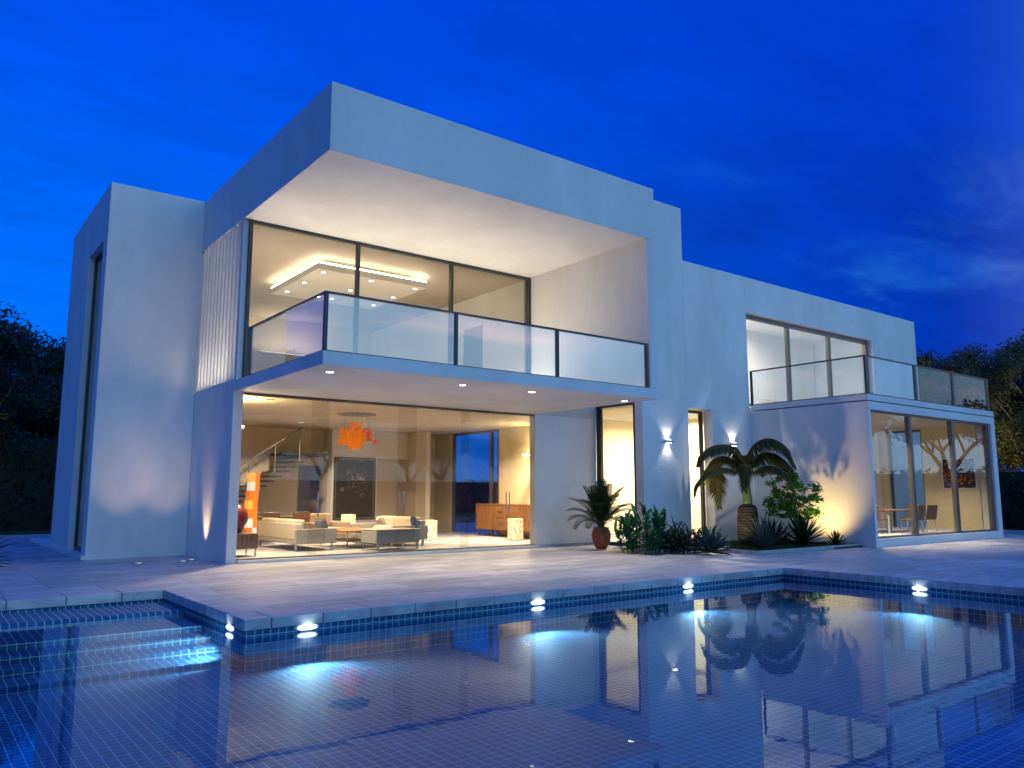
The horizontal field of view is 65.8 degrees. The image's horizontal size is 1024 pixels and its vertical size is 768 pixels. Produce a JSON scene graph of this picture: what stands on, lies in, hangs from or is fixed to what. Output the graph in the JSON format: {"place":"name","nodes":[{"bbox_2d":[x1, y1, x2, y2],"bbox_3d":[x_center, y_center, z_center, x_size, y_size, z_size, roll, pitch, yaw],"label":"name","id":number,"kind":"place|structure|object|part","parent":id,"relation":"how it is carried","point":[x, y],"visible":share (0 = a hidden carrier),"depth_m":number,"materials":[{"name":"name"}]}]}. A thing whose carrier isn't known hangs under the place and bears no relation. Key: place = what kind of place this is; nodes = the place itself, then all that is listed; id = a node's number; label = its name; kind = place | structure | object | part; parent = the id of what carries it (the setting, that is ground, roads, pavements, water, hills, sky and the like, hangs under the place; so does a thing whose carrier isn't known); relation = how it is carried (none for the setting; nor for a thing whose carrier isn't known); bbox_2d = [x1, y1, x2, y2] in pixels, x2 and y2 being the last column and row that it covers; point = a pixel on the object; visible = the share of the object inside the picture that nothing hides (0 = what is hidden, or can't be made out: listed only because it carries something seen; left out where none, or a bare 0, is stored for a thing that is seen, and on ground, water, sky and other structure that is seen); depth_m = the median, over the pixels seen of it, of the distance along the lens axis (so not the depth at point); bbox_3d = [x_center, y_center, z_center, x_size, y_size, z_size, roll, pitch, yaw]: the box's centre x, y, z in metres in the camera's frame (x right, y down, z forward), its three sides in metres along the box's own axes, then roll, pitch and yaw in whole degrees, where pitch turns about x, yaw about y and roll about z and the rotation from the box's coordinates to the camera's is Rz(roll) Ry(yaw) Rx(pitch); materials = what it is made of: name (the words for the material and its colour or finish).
{"place":"outdoors","nodes":[
{"label":"outdoors","id":0,"kind":"place"},
{"bbox_2d":[0,512,653,601],"bbox_3d":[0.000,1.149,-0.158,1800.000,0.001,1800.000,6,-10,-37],"label":"ground","id":1,"kind":"structure","parent":0,"point":[464,517],"depth_m":24.70,"materials":[{"name":"grey stone"}]},
{"bbox_2d":[8,352,41,438],"bbox_3d":[-22.256,1.708,31.234,7.496,7.599,7.438,1,-8,-5],"label":"tree","id":2,"kind":"object","parent":1,"relation":"on","point":[18,416],"visible":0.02,"depth_m":31.93,"materials":[{"name":"green plant"}]},
{"bbox_2d":[0,431,58,530],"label":"hedge","id":3,"kind":"object","parent":1,"relation":"on","point":[26,498],"visible":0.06,"depth_m":24.84,"materials":[{"name":"green plant"}]},
{"bbox_2d":[0,301,64,470],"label":"tree","id":4,"kind":"object","parent":1,"relation":"on","point":[14,344],"visible":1,"depth_m":22.75,"materials":[{"name":"green plant"}]},
{"bbox_2d":[0,335,65,439],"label":"tree","id":5,"kind":"object","parent":1,"relation":"on","point":[40,427],"visible":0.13,"depth_m":26.85,"materials":[{"name":"green plant"}]},
{"bbox_2d":[456,463,1023,529],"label":"hedge","id":6,"kind":"object","parent":1,"relation":"on","point":[470,495],"visible":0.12,"depth_m":24.47,"materials":[{"name":"green plant"}]},
{"bbox_2d":[916,348,1012,412],"bbox_3d":[18.411,2.176,36.419,8.257,8.062,8.239,-3,-8,22],"label":"tree","id":7,"kind":"object","parent":1,"relation":"on","point":[923,361],"visible":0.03,"depth_m":34.68,"materials":[{"name":"green plant"}]},
{"bbox_2d":[918,335,1023,471],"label":"tree","id":8,"kind":"object","parent":1,"relation":"on","point":[1009,429],"visible":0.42,"depth_m":30.39,"materials":[{"name":"green plant"}]},
{"bbox_2d":[924,527,1023,534],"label":"terrace kerb","id":9,"kind":"structure","parent":1,"relation":"on","point":[1021,532],"depth_m":21.31,"materials":[{"name":"stone"}]},
{"bbox_2d":[989,329,1023,453],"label":"tree","id":10,"kind":"object","parent":1,"relation":"on","point":[1016,399],"visible":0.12,"depth_m":34.21,"materials":[{"name":"green plant"}]},
{"bbox_2d":[0,522,1023,609],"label":"terrace","id":11,"kind":"structure","parent":0,"point":[34,569],"depth_m":11.63,"materials":[{"name":"grey stone"}]},
{"bbox_2d":[0,527,21,566],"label":"yucca","id":12,"kind":"object","parent":11,"relation":"on","point":[5,552],"visible":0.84,"depth_m":12.13,"materials":[{"name":"green plant"}]},
{"bbox_2d":[0,574,1023,767],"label":"pool basin","id":13,"kind":"object","parent":11,"relation":"in","point":[556,683],"visible":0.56,"depth_m":6.07,"materials":[{"name":"tile"}]},
{"bbox_2d":[0,602,183,633],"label":"pool ledge","id":14,"kind":"object","parent":13,"relation":"attached to","point":[39,620],"visible":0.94,"depth_m":8.05,"materials":[{"name":"tile"}]},
{"bbox_2d":[0,617,231,695],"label":"pool steps","id":15,"kind":"structure","parent":13,"relation":"in","point":[40,660],"depth_m":7.01,"materials":[{"name":"tile"}]},
{"bbox_2d":[0,564,1023,630],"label":"pool coping","id":16,"kind":"object","parent":13,"relation":"on","point":[238,613],"visible":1,"depth_m":8.72,"materials":[{"name":"stone"}]},
{"bbox_2d":[226,624,235,631],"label":"pool lamp","id":17,"kind":"object","parent":16,"relation":"attached to","point":[230,628],"visible":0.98,"depth_m":7.18,"materials":[{"name":"white metal"}]},
{"bbox_2d":[295,624,318,630],"bbox_3d":[-1.878,2.229,7.252,0.230,0.064,0.021,6,-10,-37],"label":"pool lamp","id":18,"kind":"object","parent":16,"relation":"attached to","point":[308,627],"visible":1,"depth_m":7.24,"materials":[{"name":"white glass"}]},
{"bbox_2d":[529,600,545,604],"bbox_3d":[0.289,2.456,8.896,0.230,0.064,0.021,6,-10,-37],"label":"pool lamp","id":19,"kind":"object","parent":16,"relation":"attached to","point":[538,602],"visible":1,"depth_m":8.88,"materials":[{"name":"white glass"}]},
{"bbox_2d":[682,584,693,588],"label":"pool lamp","id":20,"kind":"object","parent":16,"relation":"attached to","point":[687,586],"visible":1,"depth_m":10.43,"materials":[{"name":"white metal"}]},
{"bbox_2d":[911,586,928,590],"bbox_3d":[5.245,2.632,10.173,0.021,0.064,0.230,6,-10,-37],"label":"pool lamp","id":21,"kind":"object","parent":16,"relation":"attached to","point":[915,588],"visible":1,"depth_m":10.16,"materials":[{"name":"white metal"}]},
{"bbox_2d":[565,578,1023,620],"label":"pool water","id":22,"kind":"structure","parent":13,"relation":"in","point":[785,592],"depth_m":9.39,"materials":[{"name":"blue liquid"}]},
{"bbox_2d":[30,81,1003,563],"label":"modern house","id":23,"kind":"structure","parent":11,"relation":"on","point":[582,301],"depth_m":15.30,"materials":[{"name":"paint"}]},
{"bbox_2d":[73,250,102,551],"bbox_3d":[-7.618,0.242,14.382,0.060,5.504,1.374,6,-10,-37],"label":"window","id":24,"kind":"structure","parent":23,"relation":"in","point":[98,260],"depth_m":14.70,"materials":[{"name":"glass"}]},
{"bbox_2d":[236,532,257,556],"bbox_3d":[-4.576,2.696,13.254,0.460,0.380,0.500,6,-10,-37],"label":"side table","id":25,"kind":"object","parent":23,"relation":"on","point":[246,540],"visible":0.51,"depth_m":13.11,"materials":[{"name":"brown wood"}]},
{"bbox_2d":[237,505,247,532],"bbox_3d":[-4.620,2.272,13.304,0.350,0.470,0.350,6,-10,-37],"label":"vase","id":26,"kind":"object","parent":25,"relation":"on","point":[242,517],"visible":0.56,"depth_m":13.22,"materials":[{"name":"red ceramic"}]},
{"bbox_2d":[243,473,259,532],"bbox_3d":[-5.232,2.516,15.887,0.160,1.454,0.234,-8,-11,44],"label":"totem lamp","id":27,"kind":"object","parent":23,"relation":"on","point":[252,495],"visible":0.77,"depth_m":15.85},
{"bbox_2d":[261,512,280,542],"bbox_3d":[-5.201,3.053,16.819,0.399,0.648,0.452,6,-10,-37],"label":"dining chair","id":28,"kind":"object","parent":23,"relation":"on","point":[271,514],"visible":0.21,"depth_m":16.68,"materials":[{"name":"brown wood"}]},
{"bbox_2d":[257,516,292,518],"bbox_3d":[-5.533,3.189,17.404,2.300,0.535,0.800,6,-10,-37],"label":"dining table","id":29,"kind":"object","parent":23,"relation":"on","point":[259,517],"visible":0.02,"depth_m":17.44,"materials":[{"name":"brown wood"}]},
{"bbox_2d":[259,351,304,357],"bbox_3d":[-5.635,-0.732,20.155,1.600,0.056,0.080,6,-10,-37],"label":"wall lamp","id":30,"kind":"object","parent":23,"relation":"attached to","point":[281,354],"visible":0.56,"depth_m":19.97,"materials":[{"name":"white metal"}]},
{"bbox_2d":[256,518,336,551],"bbox_3d":[-4.199,2.887,15.305,0.800,0.560,2.030,6,-10,-37],"label":"sofa","id":31,"kind":"object","parent":23,"relation":"on","point":[294,532],"visible":0.96,"depth_m":14.65,"materials":[{"name":"grey fabric"}]},
{"bbox_2d":[315,518,327,528],"bbox_3d":[-3.588,2.691,14.908,0.320,0.320,0.140,-7,4,42],"label":"cushion","id":32,"kind":"object","parent":31,"relation":"on","point":[320,523],"visible":0.63,"depth_m":14.82,"materials":[{"name":"grey fabric"}]},
{"bbox_2d":[292,512,309,521],"bbox_3d":[-4.677,3.116,17.279,0.399,0.648,0.452,5,-9,-33],"label":"dining chair","id":33,"kind":"object","parent":23,"relation":"on","point":[305,516],"visible":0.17,"depth_m":17.15,"materials":[{"name":"brown wood"}]},
{"bbox_2d":[305,513,350,537],"bbox_3d":[-4.137,3.154,17.382,0.720,0.600,0.950,-7,-10,40],"label":"sofa","id":34,"kind":"object","parent":23,"relation":"on","point":[330,524],"visible":0.29,"depth_m":17.52,"materials":[{"name":"fabric"}]},
{"bbox_2d":[337,514,358,537],"bbox_3d":[-3.802,3.306,18.344,0.380,0.560,0.380,7,-11,-42],"label":"mosaic lamp","id":35,"kind":"object","parent":23,"relation":"on","point":[348,518],"visible":0.35,"depth_m":18.27,"materials":[{"name":"beige glass"}]},
{"bbox_2d":[320,528,383,548],"bbox_3d":[-3.187,3.061,15.739,0.900,0.335,1.300,6,-10,-37],"label":"coffee table","id":36,"kind":"object","parent":23,"relation":"on","point":[350,530],"visible":0.52,"depth_m":15.38,"materials":[{"name":"brown wood"}]},
{"bbox_2d":[333,457,375,519],"bbox_3d":[-4.054,2.696,20.396,1.170,1.590,0.033,6,-10,-37],"label":"painting","id":37,"kind":"object","parent":23,"relation":"attached to","point":[354,487],"visible":1,"depth_m":20.40,"materials":[{"name":"grey metal"}]},
{"bbox_2d":[337,412,377,448],"bbox_3d":[-3.196,0.981,16.337,0.840,0.719,0.800,6,-10,-37],"label":"chandelier","id":38,"kind":"object","parent":23,"relation":"hanging from","point":[356,436],"visible":1,"depth_m":16.21,"materials":[{"name":"orange glass"}]},
{"bbox_2d":[242,219,530,377],"bbox_3d":[-1.985,-1.147,14.693,5.944,2.680,0.080,6,-10,-37],"label":"window","id":39,"kind":"structure","parent":23,"relation":"in","point":[451,264],"depth_m":14.22,"materials":[{"name":"metal"}]},
{"bbox_2d":[349,516,427,546],"bbox_3d":[-2.600,3.054,16.511,0.820,0.560,1.880,6,-10,-37],"label":"sofa","id":40,"kind":"object","parent":23,"relation":"on","point":[396,521],"visible":0.5,"depth_m":16.45,"materials":[{"name":"grey fabric"}]},
{"bbox_2d":[376,516,386,524],"bbox_3d":[-2.668,2.882,16.292,0.140,0.360,0.360,-34,4,-19],"label":"cushion","id":41,"kind":"object","parent":40,"relation":"on","point":[380,520],"visible":0.57,"depth_m":16.15,"materials":[{"name":"beige fabric"}]},
{"bbox_2d":[373,525,389,527],"bbox_3d":[-2.610,2.943,16.074,0.360,0.140,0.360,3,-6,23],"label":"cushion","id":42,"kind":"object","parent":40,"relation":"on","point":[381,526],"visible":0.39,"depth_m":15.97,"materials":[{"name":"beige fabric"}]},
{"bbox_2d":[410,515,417,527],"bbox_3d":[-1.979,2.813,16.007,0.140,0.320,0.320,-14,-6,-9],"label":"cushion","id":43,"kind":"object","parent":40,"relation":"on","point":[413,520],"visible":0.76,"depth_m":15.88,"materials":[{"name":"grey fabric"}]},
{"bbox_2d":[361,527,419,550],"bbox_3d":[-2.297,2.925,14.934,0.932,0.385,0.630,6,-10,-37],"label":"chaise","id":44,"kind":"object","parent":23,"relation":"on","point":[378,536],"visible":1,"depth_m":14.71,"materials":[{"name":"grey fabric"}]},
{"bbox_2d":[420,520,440,540],"bbox_3d":[-1.867,3.301,17.869,0.390,0.440,0.390,7,-11,-42],"label":"mosaic lamp","id":45,"kind":"object","parent":23,"relation":"on","point":[432,528],"visible":0.77,"depth_m":17.77,"materials":[{"name":"beige glass"}]},
{"bbox_2d":[464,325,482,367],"bbox_3d":[-0.858,-0.324,18.005,0.026,1.956,0.796,6,-10,-37],"label":"interior door","id":46,"kind":"structure","parent":23,"relation":"in","point":[473,337],"depth_m":18.07,"materials":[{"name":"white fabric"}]},
{"bbox_2d":[452,429,498,534],"bbox_3d":[-0.956,2.596,20.908,0.070,2.668,2.180,6,-10,-37],"label":"window","id":47,"kind":"structure","parent":23,"relation":"in","point":[491,432],"depth_m":20.48,"materials":[{"name":"grey metal"}]},
{"bbox_2d":[476,504,529,535],"bbox_3d":[0.046,3.279,18.969,0.520,0.785,2.520,6,-10,-37],"label":"sideboard","id":48,"kind":"object","parent":23,"relation":"on","point":[491,517],"visible":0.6,"depth_m":19.03,"materials":[{"name":"brown wood"}]},
{"bbox_3d":[-0.678,3.286,19.515,0.029,0.560,0.740,6,-10,-37],"label":"door","id":49,"kind":"part","parent":48,"relation":"part of","materials":[{"name":"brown wood"}]},
{"bbox_3d":[0.042,3.158,18.583,0.029,0.560,0.610,6,-10,-37],"label":"door","id":50,"kind":"part","parent":48,"relation":"part of","materials":[{"name":"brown wood"}]},
{"bbox_3d":[0.419,3.090,18.095,0.029,0.560,0.610,6,-10,-37],"label":"door","id":51,"kind":"part","parent":48,"relation":"part of","materials":[{"name":"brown wood"}]},
{"bbox_2d":[503,518,526,540],"bbox_3d":[0.077,3.279,17.849,0.390,0.480,0.390,7,-11,-42],"label":"mosaic lamp","id":52,"kind":"object","parent":23,"relation":"on","point":[515,529],"visible":1,"depth_m":17.76,"materials":[{"name":"beige glass"}]},
{"bbox_2d":[596,402,636,543],"bbox_3d":[2.245,1.920,16.929,0.070,2.980,1.173,6,-10,-37],"label":"window","id":53,"kind":"structure","parent":23,"relation":"in","point":[599,410],"depth_m":17.33,"materials":[{"name":"metal"}]},
{"bbox_2d":[688,410,705,540],"bbox_3d":[4.006,2.030,17.613,0.788,2.890,0.078,6,-10,-37],"label":"window","id":54,"kind":"structure","parent":23,"relation":"in","point":[700,413],"depth_m":17.81,"materials":[{"name":"metal"}]},
{"bbox_2d":[746,315,869,406],"bbox_3d":[7.826,-0.351,20.739,5.805,2.240,0.080,6,-10,-37],"label":"window","id":55,"kind":"structure","parent":23,"relation":"in","point":[786,326],"depth_m":20.63,"materials":[{"name":"grey metal"}]},
{"bbox_2d":[876,505,887,533],"bbox_3d":[8.507,3.167,18.527,0.452,0.648,0.399,7,-11,-42],"label":"dining chair","id":56,"kind":"object","parent":23,"relation":"on","point":[878,514],"visible":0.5,"depth_m":18.30,"materials":[{"name":"brown wood"}]},
{"bbox_2d":[879,509,918,532],"bbox_3d":[9.190,3.322,19.227,1.500,0.530,0.800,6,-10,-37],"label":"dining table","id":57,"kind":"object","parent":23,"relation":"on","point":[888,511],"visible":0.47,"depth_m":18.71,"materials":[{"name":"brown wood"}]},
{"bbox_2d":[887,430,925,527],"bbox_3d":[10.799,2.584,21.558,0.060,2.626,0.946,6,-10,-37],"label":"window","id":58,"kind":"structure","parent":23,"relation":"in","point":[891,432],"depth_m":21.84,"materials":[{"name":"grey metal"}]},
{"bbox_2d":[900,504,922,529],"bbox_3d":[10.045,3.354,19.883,0.452,0.648,0.399,6,-10,-35],"label":"dining chair","id":59,"kind":"object","parent":23,"relation":"on","point":[908,513],"visible":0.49,"depth_m":20.07,"materials":[{"name":"brown wood"}]},
{"bbox_2d":[900,505,924,532],"bbox_3d":[9.404,3.171,18.554,0.399,0.648,0.452,7,-11,-42],"label":"dining chair","id":60,"kind":"object","parent":23,"relation":"on","point":[921,509],"visible":0.68,"depth_m":18.48,"materials":[{"name":"brown wood"}]},
{"bbox_2d":[921,505,937,532],"bbox_3d":[9.876,3.220,18.912,0.399,0.648,0.452,4,-9,-29],"label":"dining chair","id":61,"kind":"object","parent":23,"relation":"on","point":[931,514],"visible":0.73,"depth_m":18.75,"materials":[{"name":"brown wood"}]},
{"bbox_2d":[870,410,996,538],"bbox_3d":[9.702,2.094,18.114,5.807,2.658,0.100,6,-10,-37],"label":"window","id":62,"kind":"structure","parent":23,"relation":"in","point":[907,418],"depth_m":18.54,"materials":[{"name":"grey metal"}]},
{"bbox_2d":[941,457,977,488],"bbox_3d":[11.532,2.308,20.401,0.034,0.800,0.840,6,-10,-37],"label":"wall painting","id":63,"kind":"object","parent":23,"relation":"attached to","point":[966,473],"depth_m":20.31,"materials":[{"name":"multicoloured paint"}]},
{"bbox_2d":[567,479,636,548],"bbox_3d":[1.801,2.583,15.779,1.438,1.387,1.541,6,-10,-37],"label":"potted palm","id":64,"kind":"object","parent":11,"relation":"on","point":[601,502],"visible":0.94,"depth_m":15.60,"materials":[{"name":"plant"}]},
{"bbox_2d":[607,501,671,554],"bbox_3d":[2.431,2.635,14.605,1.110,0.968,1.142,-8,-11,44],"label":"canna plant","id":65,"kind":"object","parent":11,"relation":"on","point":[630,533],"visible":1,"depth_m":14.49,"materials":[{"name":"green plant"}]},
{"bbox_2d":[637,527,702,551],"bbox_3d":[3.055,3.050,15.564,1.494,0.643,1.544,-2,-8,13],"label":"leafy shrub","id":66,"kind":"object","parent":11,"relation":"on","point":[669,540],"visible":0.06,"depth_m":15.31,"materials":[{"name":"green plant"}]},
{"bbox_2d":[655,516,704,554],"bbox_3d":[3.069,2.775,14.606,1.064,0.731,1.144,6,-10,-37],"label":"canna plant","id":67,"kind":"object","parent":11,"relation":"on","point":[676,538],"visible":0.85,"depth_m":14.40,"materials":[{"name":"green plant"}]},
{"bbox_2d":[689,526,736,555],"bbox_3d":[3.602,2.826,14.285,0.871,0.532,0.902,6,-10,-37],"label":"agave","id":68,"kind":"object","parent":11,"relation":"on","point":[711,543],"visible":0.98,"depth_m":14.17,"materials":[{"name":"green plant"}]},
{"bbox_2d":[722,541,862,550],"bbox_3d":[5.061,3.331,16.226,3.410,0.027,2.580,6,-10,-37],"label":"planting bed","id":69,"kind":"object","parent":11,"relation":"on","point":[807,546],"visible":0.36,"depth_m":15.97,"materials":[{"name":"soil"}]},
{"bbox_2d":[691,523,727,545],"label":"agave","id":70,"kind":"object","parent":69,"relation":"on","point":[710,531],"visible":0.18,"depth_m":15.77,"materials":[{"name":"green plant"}]},
{"bbox_2d":[693,438,797,545],"bbox_3d":[4.875,2.240,16.499,2.037,2.209,2.103,-4,-9,24],"label":"bottle palm","id":71,"kind":"object","parent":69,"relation":"on","point":[744,466],"visible":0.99,"depth_m":16.33,"materials":[{"name":"green plant"}]},
{"bbox_2d":[741,524,784,548],"bbox_3d":[4.770,2.888,15.000,0.913,0.535,0.952,6,-10,-37],"label":"yucca","id":72,"kind":"object","parent":69,"relation":"on","point":[762,540],"visible":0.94,"depth_m":14.94,"materials":[{"name":"green plant"}]},
{"bbox_2d":[737,514,797,545],"bbox_3d":[5.077,2.886,15.756,1.321,0.686,1.247,6,-10,-37],"label":"yucca","id":73,"kind":"object","parent":69,"relation":"on","point":[764,522],"visible":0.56,"depth_m":15.71,"materials":[{"name":"green plant"}]},
{"bbox_2d":[690,539,851,550],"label":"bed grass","id":74,"kind":"structure","parent":69,"relation":"on","point":[731,545],"depth_m":15.64,"materials":[{"name":"green plant"}]},
{"bbox_2d":[686,544,860,554],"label":"bed kerb","id":75,"kind":"structure","parent":69,"relation":"on","point":[784,550],"depth_m":14.74,"materials":[{"name":"stone"}]},
{"bbox_2d":[761,518,795,544],"bbox_3d":[5.345,3.013,16.190,0.987,0.552,1.061,-3,-8,22],"label":"agave","id":76,"kind":"object","parent":69,"relation":"on","point":[785,528],"visible":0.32,"depth_m":16.03,"materials":[{"name":"green plant"}]},
{"bbox_2d":[762,472,824,541],"bbox_3d":[5.916,2.656,16.664,1.121,1.630,1.222,2,-8,-17],"label":"tree","id":77,"kind":"object","parent":69,"relation":"on","point":[787,506],"visible":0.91,"depth_m":16.58,"materials":[{"name":"green plant"}]},
{"bbox_2d":[777,514,827,544],"bbox_3d":[5.850,2.939,16.066,1.118,0.665,1.144,-2,-8,11],"label":"agave","id":78,"kind":"object","parent":69,"relation":"on","point":[802,532],"visible":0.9,"depth_m":15.89,"materials":[{"name":"green plant"}]},
{"bbox_2d":[823,530,846,544],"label":"yucca","id":79,"kind":"object","parent":69,"relation":"on","point":[835,539],"visible":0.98,"depth_m":16.01,"materials":[{"name":"green plant"}]},
{"bbox_2d":[0,0,1023,605],"label":"sky","id":80,"kind":"structure","parent":0,"point":[865,154],"materials":[{"name":"blue"}]}
]}

